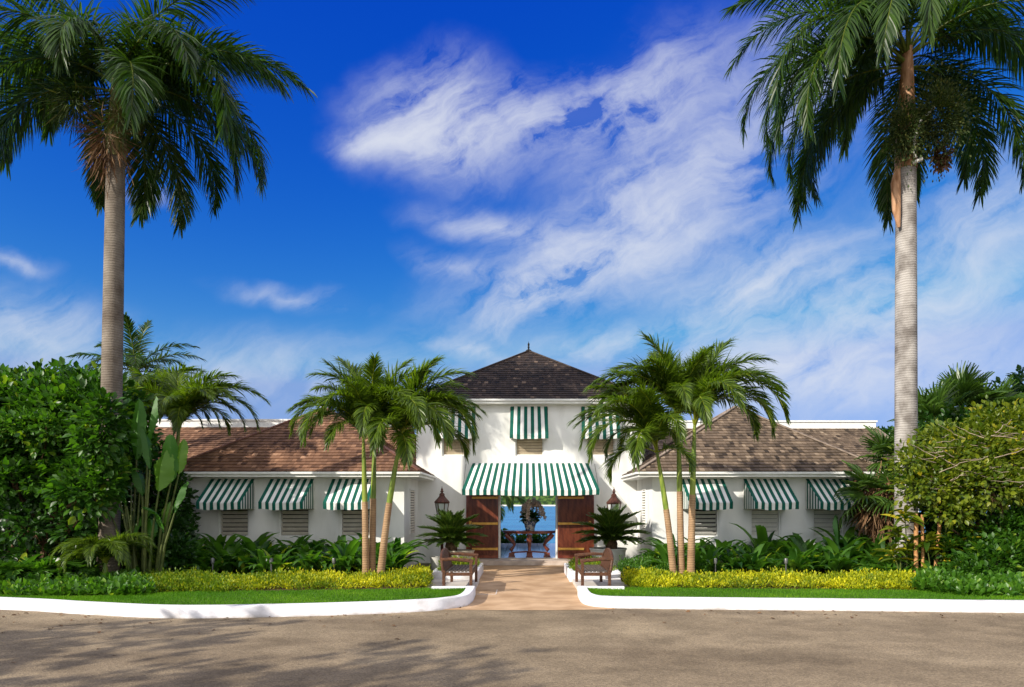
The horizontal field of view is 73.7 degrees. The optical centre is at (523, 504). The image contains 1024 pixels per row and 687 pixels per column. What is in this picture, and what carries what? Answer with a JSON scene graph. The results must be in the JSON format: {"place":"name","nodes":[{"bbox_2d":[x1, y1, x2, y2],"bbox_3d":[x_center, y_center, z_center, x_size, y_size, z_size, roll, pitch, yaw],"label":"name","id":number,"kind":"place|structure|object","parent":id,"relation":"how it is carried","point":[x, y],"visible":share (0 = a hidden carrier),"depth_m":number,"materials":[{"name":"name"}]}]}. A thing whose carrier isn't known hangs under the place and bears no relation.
{"place":"outdoors","nodes":[
{"label":"outdoors","id":0,"kind":"place"},
{"bbox_2d":[0,586,465,604],"bbox_3d":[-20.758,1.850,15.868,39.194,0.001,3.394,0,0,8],"label":"lawn","id":1,"kind":"structure","parent":0,"point":[307,601],"depth_m":13.58,"materials":[{"name":"green plant"}]},
{"bbox_2d":[7,566,431,595],"bbox_3d":[-31.047,1.858,17.697,58.114,0.001,7.063,0,0,2],"label":"planting bed","id":2,"kind":"object","parent":1,"relation":"on","point":[278,588],"visible":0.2,"depth_m":15.28,"materials":[{"name":"soil"}]},
{"bbox_2d":[0,555,84,579],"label":"fern","id":3,"kind":"object","parent":2,"relation":"on","point":[43,563],"visible":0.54,"depth_m":15.04,"materials":[{"name":"green plant"}]},
{"bbox_2d":[0,492,99,562],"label":"shade shrub","id":4,"kind":"object","parent":2,"relation":"on","point":[18,542],"visible":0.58,"depth_m":16.04,"materials":[{"name":"green plant"}]},
{"bbox_2d":[0,558,99,579],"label":"fern","id":5,"kind":"object","parent":2,"relation":"on","point":[85,569],"visible":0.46,"depth_m":15.18,"materials":[{"name":"green plant"}]},
{"bbox_2d":[0,565,160,596],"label":"ground cover","id":6,"kind":"object","parent":2,"relation":"on","point":[79,583],"visible":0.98,"depth_m":14.08,"materials":[{"name":"green plant"}]},
{"bbox_2d":[0,356,164,557],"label":"broadleaf tree","id":7,"kind":"object","parent":2,"relation":"on","point":[51,480],"visible":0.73,"depth_m":15.99,"materials":[{"name":"green plant"}]},
{"bbox_2d":[7,370,195,548],"bbox_3d":[-15.721,-1.269,20.336,12.127,6.609,3.891,0,0,-6],"label":"tall hedge","id":8,"kind":"object","parent":2,"relation":"on","point":[152,491],"visible":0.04,"depth_m":19.63,"materials":[{"name":"green plant"}]},
{"bbox_2d":[49,526,156,573],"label":"feather palm","id":9,"kind":"object","parent":2,"relation":"on","point":[104,549],"visible":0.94,"depth_m":15.13,"materials":[{"name":"green plant"}]},
{"bbox_2d":[58,469,206,571],"bbox_3d":[-9.826,0.553,18.245,3.446,3.298,3.982,0,0,0],"label":"shade shrub","id":10,"kind":"object","parent":2,"relation":"on","point":[178,535],"visible":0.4,"depth_m":18.24,"materials":[{"name":"green plant"}]},
{"bbox_2d":[112,397,188,573],"bbox_3d":[-8.984,-0.377,16.315,1.919,4.489,1.074,0,0,-12],"label":"giant strelitzia","id":11,"kind":"object","parent":2,"relation":"on","point":[170,463],"visible":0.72,"depth_m":16.31,"materials":[{"name":"green plant"}]},
{"bbox_2d":[0,0,319,571],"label":"royal palm","id":12,"kind":"object","parent":2,"relation":"on","point":[144,68],"visible":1,"depth_m":16.32,"materials":[{"name":"green plant"}]},
{"bbox_2d":[122,565,234,592],"bbox_3d":[-7.899,1.725,15.467,1.933,0.655,4.093,0,0,-43],"label":"green hedge","id":13,"kind":"object","parent":2,"relation":"on","point":[163,583],"visible":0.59,"depth_m":14.73,"materials":[{"name":"green plant"}]},
{"bbox_2d":[164,548,210,571],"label":"lily plant","id":14,"kind":"object","parent":2,"relation":"on","point":[172,561],"visible":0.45,"depth_m":17.01,"materials":[{"name":"green plant"}]},
{"bbox_2d":[201,533,240,572],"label":"lily plant","id":15,"kind":"object","parent":2,"relation":"on","point":[217,547],"visible":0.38,"depth_m":18.16,"materials":[{"name":"green plant"}]},
{"bbox_2d":[204,541,251,574],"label":"lily plant","id":16,"kind":"object","parent":2,"relation":"on","point":[227,567],"visible":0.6,"depth_m":17.70,"materials":[{"name":"green plant"}]},
{"bbox_2d":[223,553,272,574],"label":"lily plant","id":17,"kind":"object","parent":2,"relation":"on","point":[240,568],"visible":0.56,"depth_m":17.60,"materials":[{"name":"green plant"}]},
{"bbox_2d":[229,548,278,575],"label":"lily plant","id":18,"kind":"object","parent":2,"relation":"on","point":[247,559],"visible":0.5,"depth_m":17.49,"materials":[{"name":"green plant"}]},
{"bbox_2d":[228,533,286,573],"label":"lily plant","id":19,"kind":"object","parent":2,"relation":"on","point":[251,545],"visible":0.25,"depth_m":18.18,"materials":[{"name":"green plant"}]},
{"bbox_2d":[240,547,286,573],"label":"lily plant","id":20,"kind":"object","parent":2,"relation":"on","point":[262,561],"visible":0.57,"depth_m":17.23,"materials":[{"name":"green plant"}]},
{"bbox_2d":[261,548,300,572],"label":"lily plant","id":21,"kind":"object","parent":2,"relation":"on","point":[277,558],"visible":0.58,"depth_m":17.30,"materials":[{"name":"green plant"}]},
{"bbox_2d":[273,534,312,556],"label":"lily plant","id":22,"kind":"object","parent":2,"relation":"on","point":[298,541],"visible":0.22,"depth_m":19.05,"materials":[{"name":"green plant"}]},
{"bbox_2d":[155,563,434,591],"bbox_3d":[-5.464,1.717,15.876,6.786,0.592,2.727,0,0,-8],"label":"golden hedge","id":23,"kind":"object","parent":2,"relation":"on","point":[420,575],"visible":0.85,"depth_m":15.37,"materials":[{"name":"yellow plant"}]},
{"bbox_2d":[294,550,321,572],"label":"lily plant","id":24,"kind":"object","parent":2,"relation":"on","point":[307,566],"visible":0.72,"depth_m":17.36,"materials":[{"name":"green plant"}]},
{"bbox_2d":[293,552,335,572],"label":"lily plant","id":25,"kind":"object","parent":2,"relation":"on","point":[320,562],"visible":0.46,"depth_m":17.47,"materials":[{"name":"green plant"}]},
{"bbox_2d":[310,549,361,573],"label":"lily plant","id":26,"kind":"object","parent":2,"relation":"on","point":[334,555],"visible":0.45,"depth_m":17.44,"materials":[{"name":"green plant"}]},
{"bbox_2d":[318,538,361,573],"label":"lily plant","id":27,"kind":"object","parent":2,"relation":"on","point":[350,548],"visible":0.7,"depth_m":17.36,"materials":[{"name":"green plant"}]},
{"bbox_2d":[285,358,410,578],"bbox_3d":[-4.070,-0.800,16.317,3.089,5.323,2.749,0,0,-16],"label":"manila palm","id":28,"kind":"object","parent":2,"relation":"on","point":[345,408],"visible":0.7,"depth_m":16.06,"materials":[{"name":"green plant"}]},
{"bbox_2d":[303,352,437,571],"bbox_3d":[-3.593,-0.951,16.885,3.275,5.631,3.405,0,0,0],"label":"manila palm","id":29,"kind":"object","parent":2,"relation":"on","point":[375,375],"visible":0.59,"depth_m":16.31,"materials":[{"name":"green plant"}]},
{"bbox_2d":[376,547,406,571],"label":"lily plant","id":30,"kind":"object","parent":2,"relation":"on","point":[390,563],"visible":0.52,"depth_m":17.46,"materials":[{"name":"green plant"}]},
{"bbox_2d":[378,547,424,569],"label":"lily plant","id":31,"kind":"object","parent":2,"relation":"on","point":[404,553],"visible":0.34,"depth_m":18.26,"materials":[{"name":"green plant"}]},
{"bbox_2d":[376,537,427,558],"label":"lily plant","id":32,"kind":"object","parent":2,"relation":"on","point":[408,546],"visible":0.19,"depth_m":19.23,"materials":[{"name":"green plant"}]},
{"bbox_2d":[332,355,486,580],"bbox_3d":[-2.789,-0.943,16.539,3.916,5.630,3.490,0,0,0],"label":"manila palm","id":33,"kind":"object","parent":2,"relation":"on","point":[421,404],"visible":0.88,"depth_m":16.06,"materials":[{"name":"green plant"}]},
{"bbox_2d":[423,579,478,588],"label":"pavement","id":34,"kind":"structure","parent":0,"point":[455,582],"depth_m":16.63,"materials":[{"name":"white concrete"}]},
{"bbox_2d":[440,548,477,585],"bbox_3d":[-1.494,1.459,15.950,0.778,0.883,1.728,0,0,0],"label":"garden bench","id":35,"kind":"object","parent":34,"relation":"on","point":[448,567],"visible":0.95,"depth_m":15.31,"materials":[{"name":"brown wood"}]},
{"bbox_2d":[0,608,1023,686],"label":"road","id":36,"kind":"structure","parent":0,"point":[620,647],"depth_m":9.40,"materials":[{"name":"grey asphalt"}]},
{"bbox_2d":[0,586,475,617],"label":"kerb","id":37,"kind":"structure","parent":36,"relation":"on","point":[466,597],"depth_m":12.31,"materials":[{"name":"paint"}]},
{"bbox_2d":[578,586,1023,612],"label":"kerb","id":38,"kind":"structure","parent":36,"relation":"on","point":[586,596],"depth_m":12.87,"materials":[{"name":"paint"}]},
{"bbox_2d":[0,0,1023,433],"label":"sky","id":39,"kind":"structure","parent":0,"point":[470,183],"materials":[{"name":"blue"}]},
{"bbox_2d":[412,563,629,588],"bbox_3d":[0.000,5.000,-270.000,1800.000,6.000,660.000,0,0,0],"label":"ground","id":40,"kind":"structure","parent":0,"point":[426,564],"depth_m":22.38,"materials":[{"name":"plant"}]},
{"bbox_2d":[434,488,449,549],"bbox_3d":[-2.574,0.699,21.600,0.494,2.562,0.428,0,0,0],"label":"post lantern","id":41,"kind":"object","parent":40,"relation":"on","point":[441,502],"visible":0.59,"depth_m":21.51,"materials":[{"name":"metal"}]},
{"bbox_2d":[432,563,482,578],"bbox_3d":[-1.760,1.855,18.750,1.180,0.290,2.500,0,0,0],"label":"planter","id":42,"kind":"object","parent":40,"relation":"on","point":[438,574],"visible":0.29,"depth_m":17.50,"materials":[{"name":"paint"}]},
{"bbox_2d":[449,549,474,558],"bbox_3d":[-1.920,1.690,20.700,0.882,0.620,0.882,0,0,0],"label":"planter bowl","id":43,"kind":"object","parent":40,"relation":"on","point":[466,551],"visible":0.29,"depth_m":20.39,"materials":[{"name":"stone"}]},
{"bbox_2d":[415,508,487,550],"bbox_3d":[-2.132,0.792,20.575,2.252,1.417,2.437,0,0,0],"label":"cycad","id":44,"kind":"object","parent":43,"relation":"in","point":[451,533],"visible":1,"depth_m":20.27,"materials":[{"name":"green plant"}]},
{"bbox_2d":[501,495,525,522],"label":"shore palm","id":45,"kind":"object","parent":40,"relation":"on","point":[509,500],"visible":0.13,"depth_m":35.78,"materials":[{"name":"green plant"}]},
{"bbox_2d":[129,342,918,567],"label":"clubhouse","id":46,"kind":"structure","parent":40,"relation":"on","point":[253,484],"depth_m":21.87,"materials":[{"name":"white paint"}]},
{"bbox_2d":[219,509,248,536],"bbox_3d":[-8.700,0.180,20.635,0.920,1.600,0.190,0,0,0],"label":"window","id":47,"kind":"structure","parent":46,"relation":"in","point":[235,521],"depth_m":20.60,"materials":[{"name":"white paint"}]},
{"bbox_2d":[279,509,309,536],"bbox_3d":[-6.880,0.180,20.635,0.920,1.600,0.190,0,0,0],"label":"window","id":48,"kind":"structure","parent":46,"relation":"in","point":[296,522],"depth_m":20.59,"materials":[{"name":"white paint"}]},
{"bbox_2d":[340,509,369,536],"bbox_3d":[-5.050,0.180,20.635,0.920,1.600,0.190,0,0,0],"label":"window","id":49,"kind":"structure","parent":46,"relation":"in","point":[350,520],"depth_m":20.60,"materials":[{"name":"white paint"}]},
{"bbox_2d":[409,489,414,534],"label":"side window","id":50,"kind":"structure","parent":46,"relation":"in","point":[411,491],"depth_m":21.81,"materials":[{"name":"white paint"}]},
{"bbox_2d":[442,438,470,455],"bbox_3d":[-2.284,-2.430,23.379,0.977,1.540,0.098,0,0,0],"label":"window","id":51,"kind":"structure","parent":46,"relation":"in","point":[456,448],"depth_m":23.37,"materials":[{"name":"white paint"}]},
{"bbox_2d":[466,495,497,557],"bbox_3d":[-1.396,0.602,23.188,1.090,2.445,0.095,0,0,0],"label":"door leaf","id":52,"kind":"structure","parent":46,"relation":"in","point":[486,506],"depth_m":23.18,"materials":[{"name":"brown wood"}]},
{"bbox_2d":[502,530,554,556],"bbox_3d":[0.212,1.380,24.150,1.960,0.920,1.078,0,0,0],"label":"hall table","id":53,"kind":"object","parent":46,"relation":"on","point":[549,537],"visible":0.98,"depth_m":23.93,"materials":[{"name":"brown wood"}]},
{"bbox_2d":[523,518,535,530],"bbox_3d":[0.236,0.705,24.150,0.520,0.430,0.520,0,0,0],"label":"flower vase","id":54,"kind":"object","parent":53,"relation":"on","point":[530,526],"visible":0.91,"depth_m":23.98,"materials":[{"name":"ceramic"}]},
{"bbox_2d":[519,497,546,523],"bbox_3d":[0.337,0.254,24.085,0.990,1.026,0.857,0,0,0],"label":"flower arrangement","id":55,"kind":"object","parent":54,"relation":"in","point":[526,512],"visible":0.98,"depth_m":24.00,"materials":[{"name":"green plant"}]},
{"bbox_2d":[515,438,543,455],"bbox_3d":[0.216,-2.430,23.379,0.977,1.540,0.098,0,0,0],"label":"window","id":56,"kind":"structure","parent":46,"relation":"in","point":[523,447],"depth_m":23.38,"materials":[{"name":"white paint"}]},
{"bbox_2d":[558,495,593,557],"bbox_3d":[1.784,0.602,23.188,1.230,2.445,0.095,0,0,0],"label":"door leaf","id":57,"kind":"structure","parent":46,"relation":"in","point":[574,508],"depth_m":23.18,"materials":[{"name":"brown wood"}]},
{"bbox_2d":[587,438,614,455],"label":"window","id":58,"kind":"structure","parent":46,"relation":"in","point":[598,449],"depth_m":23.38,"materials":[{"name":"white paint"}]},
{"bbox_2d":[695,509,718,536],"bbox_3d":[5.420,0.180,20.635,0.920,1.600,0.190,0,0,0],"label":"window","id":59,"kind":"structure","parent":46,"relation":"in","point":[706,521],"depth_m":20.61,"materials":[{"name":"white paint"}]},
{"bbox_2d":[750,509,780,536],"bbox_3d":[7.280,0.180,20.635,0.920,1.600,0.190,0,0,0],"label":"window","id":60,"kind":"structure","parent":46,"relation":"in","point":[769,519],"depth_m":20.60,"materials":[{"name":"white paint"}]},
{"bbox_2d":[813,509,842,536],"bbox_3d":[9.160,0.180,20.635,0.920,1.600,0.190,0,0,0],"label":"window","id":61,"kind":"structure","parent":46,"relation":"in","point":[822,518],"depth_m":20.60,"materials":[{"name":"white paint"}]},
{"bbox_2d":[501,528,547,542],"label":"shore shrub","id":62,"kind":"object","parent":40,"relation":"on","point":[522,538],"visible":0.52,"depth_m":33.04,"materials":[{"name":"green plant"}]},
{"bbox_2d":[564,563,620,581],"bbox_3d":[1.845,1.855,18.750,1.310,0.290,2.500,0,0,0],"label":"planter","id":63,"kind":"object","parent":40,"relation":"on","point":[570,574],"visible":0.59,"depth_m":17.50,"materials":[{"name":"paint"}]},
{"bbox_2d":[589,547,626,566],"bbox_3d":[2.567,1.660,20.700,1.134,0.680,1.134,0,0,0],"label":"planter bowl","id":64,"kind":"object","parent":40,"relation":"on","point":[618,551],"visible":0.42,"depth_m":20.30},
{"bbox_2d":[571,504,650,548],"bbox_3d":[2.665,0.695,20.649,2.561,1.491,2.524,0,0,0],"label":"cycad","id":65,"kind":"object","parent":64,"relation":"in","point":[613,525],"visible":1,"depth_m":20.25,"materials":[{"name":"green plant"}]},
{"bbox_2d":[444,565,614,609],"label":"path","id":66,"kind":"structure","parent":0,"point":[534,587],"depth_m":15.80,"materials":[{"name":"beige stone"}]},
{"bbox_2d":[572,579,626,590],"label":"pavement","id":67,"kind":"structure","parent":0,"point":[597,582],"depth_m":16.63,"materials":[{"name":"white concrete"}]},
{"bbox_2d":[574,548,613,585],"bbox_3d":[1.644,1.459,15.950,0.778,0.883,1.728,0,0,0],"label":"garden bench","id":68,"kind":"object","parent":67,"relation":"on","point":[604,567],"visible":0.98,"depth_m":15.42,"materials":[{"name":"brown wood"}]},
{"bbox_2d":[501,494,985,504],"bbox_3d":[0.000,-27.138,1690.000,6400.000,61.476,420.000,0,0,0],"label":"hills","id":69,"kind":"structure","parent":0,"point":[546,500],"depth_m":1496.07,"materials":[{"name":"green plant"}]},
{"bbox_2d":[501,506,986,542],"bbox_3d":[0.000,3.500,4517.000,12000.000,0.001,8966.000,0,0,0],"label":"water","id":70,"kind":"structure","parent":0,"point":[510,521],"depth_m":140.55,"materials":[{"name":"blue liquid"}]},
{"bbox_2d":[587,586,1023,599],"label":"lawn","id":71,"kind":"structure","parent":0,"point":[646,594],"depth_m":14.03,"materials":[{"name":"green plant"}]},
{"bbox_2d":[620,568,965,592],"bbox_3d":[31.127,1.858,17.534,57.964,0.001,7.387,0,0,-2],"label":"planting bed","id":72,"kind":"object","parent":71,"relation":"on","point":[791,587],"visible":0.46,"depth_m":15.47,"materials":[{"name":"soil"}]},
{"bbox_2d":[566,374,699,575],"bbox_3d":[2.705,-0.608,16.455,3.371,4.957,3.278,0,0,0],"label":"manila palm","id":73,"kind":"object","parent":72,"relation":"on","point":[652,420],"visible":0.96,"depth_m":16.07,"materials":[{"name":"green plant"}]},
{"bbox_2d":[582,329,739,574],"bbox_3d":[3.488,-1.146,16.771,3.683,6.018,2.966,0,0,22],"label":"manila palm","id":74,"kind":"object","parent":72,"relation":"on","point":[672,384],"visible":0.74,"depth_m":16.35,"materials":[{"name":"green plant"}]},
{"bbox_2d":[614,553,712,581],"bbox_3d":[3.532,1.638,17.684,2.383,0.712,2.355,0,0,0],"label":"green hedge","id":75,"kind":"object","parent":72,"relation":"on","point":[635,563],"visible":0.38,"depth_m":17.31,"materials":[{"name":"green plant"}]},
{"bbox_2d":[642,540,686,569],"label":"lily plant","id":76,"kind":"object","parent":72,"relation":"on","point":[661,549],"visible":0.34,"depth_m":17.29,"materials":[{"name":"green plant"}]},
{"bbox_2d":[695,546,731,572],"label":"lily plant","id":77,"kind":"object","parent":72,"relation":"on","point":[711,555],"visible":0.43,"depth_m":17.31,"materials":[{"name":"green plant"}]},
{"bbox_2d":[638,337,792,571],"bbox_3d":[4.796,-1.170,16.481,3.837,6.065,3.591,0,0,0],"label":"manila palm","id":78,"kind":"object","parent":72,"relation":"on","point":[706,398],"visible":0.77,"depth_m":16.34,"materials":[{"name":"green plant"}]},
{"bbox_2d":[716,548,760,573],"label":"lily plant","id":79,"kind":"object","parent":72,"relation":"on","point":[737,562],"visible":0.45,"depth_m":17.42,"materials":[{"name":"green plant"}]},
{"bbox_2d":[725,543,783,572],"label":"lily plant","id":80,"kind":"object","parent":72,"relation":"on","point":[759,564],"visible":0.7,"depth_m":17.27,"materials":[{"name":"green plant"}]},
{"bbox_2d":[731,523,798,552],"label":"lily plant","id":81,"kind":"object","parent":72,"relation":"on","point":[762,534],"visible":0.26,"depth_m":19.23,"materials":[{"name":"green plant"}]},
{"bbox_2d":[621,565,916,589],"bbox_3d":[5.948,1.700,15.755,7.405,0.603,2.339,0,0,0],"label":"golden hedge","id":82,"kind":"object","parent":72,"relation":"on","point":[656,577],"visible":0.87,"depth_m":15.37,"materials":[{"name":"yellow plant"}]},
{"bbox_2d":[772,548,816,573],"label":"lily plant","id":83,"kind":"object","parent":72,"relation":"on","point":[793,557],"visible":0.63,"depth_m":17.27,"materials":[{"name":"green plant"}]},
{"bbox_2d":[777,536,821,558],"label":"lily plant","id":84,"kind":"object","parent":72,"relation":"on","point":[795,543],"visible":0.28,"depth_m":18.29,"materials":[{"name":"green plant"}]},
{"bbox_2d":[797,552,844,574],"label":"lily plant","id":85,"kind":"object","parent":72,"relation":"on","point":[813,559],"visible":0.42,"depth_m":17.55,"materials":[{"name":"green plant"}]},
{"bbox_2d":[812,545,857,572],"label":"lily plant","id":86,"kind":"object","parent":72,"relation":"on","point":[834,564],"visible":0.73,"depth_m":17.46,"materials":[{"name":"green plant"}]},
{"bbox_2d":[807,536,870,572],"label":"lily plant","id":87,"kind":"object","parent":72,"relation":"on","point":[833,545],"visible":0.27,"depth_m":18.07,"materials":[{"name":"green plant"}]},
{"bbox_2d":[809,526,874,558],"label":"lily plant","id":88,"kind":"object","parent":72,"relation":"on","point":[848,538],"visible":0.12,"depth_m":19.78,"materials":[{"name":"green plant"}]},
{"bbox_2d":[822,515,863,558],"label":"canna plant","id":89,"kind":"object","parent":72,"relation":"on","point":[837,535],"visible":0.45,"depth_m":18.65,"materials":[{"name":"green plant"}]},
{"bbox_2d":[848,532,893,558],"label":"lily plant","id":90,"kind":"object","parent":72,"relation":"on","point":[877,543],"visible":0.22,"depth_m":18.70,"materials":[{"name":"green plant"}]},
{"bbox_2d":[720,0,1023,557],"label":"royal palm","id":91,"kind":"object","parent":72,"relation":"on","point":[910,127],"visible":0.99,"depth_m":17.85,"materials":[{"name":"green plant"}]},
{"bbox_2d":[832,460,927,546],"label":"fan palm","id":92,"kind":"object","parent":72,"relation":"on","point":[873,504],"visible":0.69,"depth_m":19.03,"materials":[{"name":"green plant"}]},
{"bbox_2d":[851,561,909,573],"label":"fern","id":93,"kind":"object","parent":72,"relation":"on","point":[861,566],"visible":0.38,"depth_m":16.84,"materials":[{"name":"green plant"}]},
{"bbox_2d":[854,425,923,537],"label":"fan palm","id":94,"kind":"object","parent":72,"relation":"on","point":[878,444],"visible":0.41,"depth_m":20.18,"materials":[{"name":"green plant"}]},
{"bbox_2d":[871,504,986,572],"bbox_3d":[9.899,0.916,16.692,2.570,1.903,1.120,0,0,0],"label":"ti plant","id":95,"kind":"object","parent":72,"relation":"on","point":[897,533],"visible":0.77,"depth_m":16.64,"materials":[{"name":"green plant"}]},
{"bbox_2d":[882,395,1023,564],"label":"yellowing tree","id":96,"kind":"object","parent":72,"relation":"on","point":[979,468],"visible":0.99,"depth_m":16.44,"materials":[{"name":"green plant"}]},
{"bbox_2d":[887,397,1023,566],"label":"tall hedge","id":97,"kind":"object","parent":72,"relation":"on","point":[947,412],"visible":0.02,"depth_m":19.91,"materials":[{"name":"green plant"}]},
{"bbox_2d":[909,566,1023,596],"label":"ground cover","id":98,"kind":"object","parent":72,"relation":"on","point":[956,582],"visible":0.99,"depth_m":14.31,"materials":[{"name":"green plant"}]},
{"bbox_2d":[924,500,1023,574],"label":"leafy shrub","id":99,"kind":"object","parent":72,"relation":"on","point":[1007,552],"visible":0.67,"depth_m":16.00,"materials":[{"name":"green plant"}]},
{"label":"planting bed","id":100,"kind":"structure","parent":0,"visible":0},
{"bbox_2d":[882,376,975,530],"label":"fan palm","id":101,"kind":"object","parent":100,"relation":"on","point":[933,401],"visible":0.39,"depth_m":21.03,"materials":[{"name":"green plant"}]},
{"bbox_2d":[923,360,1013,421],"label":"fan palm","id":102,"kind":"object","parent":100,"relation":"on","point":[964,377],"visible":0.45,"depth_m":21.34,"materials":[{"name":"green plant"}]},
{"bbox_2d":[926,364,1023,440],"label":"background tree","id":103,"kind":"object","parent":100,"relation":"on","point":[1018,377],"visible":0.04,"depth_m":24.05,"materials":[{"name":"green plant"}]},
{"bbox_2d":[961,374,1023,563],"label":"fan palm","id":104,"kind":"object","parent":100,"relation":"on","point":[1008,397],"visible":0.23,"depth_m":21.00,"materials":[{"name":"green plant"}]},
{"label":"planting bed","id":105,"kind":"structure","parent":0,"visible":0},
{"bbox_2d":[65,312,205,375],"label":"feather palm","id":106,"kind":"object","parent":105,"relation":"on","point":[135,358],"visible":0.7,"depth_m":24.88,"materials":[{"name":"green plant"}]},
{"bbox_2d":[90,359,232,505],"bbox_3d":[-11.841,-1.405,22.160,4.269,6.541,4.974,0,0,24],"label":"feather palm","id":107,"kind":"object","parent":105,"relation":"on","point":[138,376],"visible":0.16,"depth_m":21.43,"materials":[{"name":"green plant"}]},
{"bbox_2d":[123,366,270,505],"bbox_3d":[-10.147,-1.221,20.438,5.079,6.175,3.598,0,0,-15],"label":"feather palm","id":108,"kind":"object","parent":105,"relation":"on","point":[178,403],"visible":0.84,"depth_m":20.24,"materials":[{"name":"green plant"}]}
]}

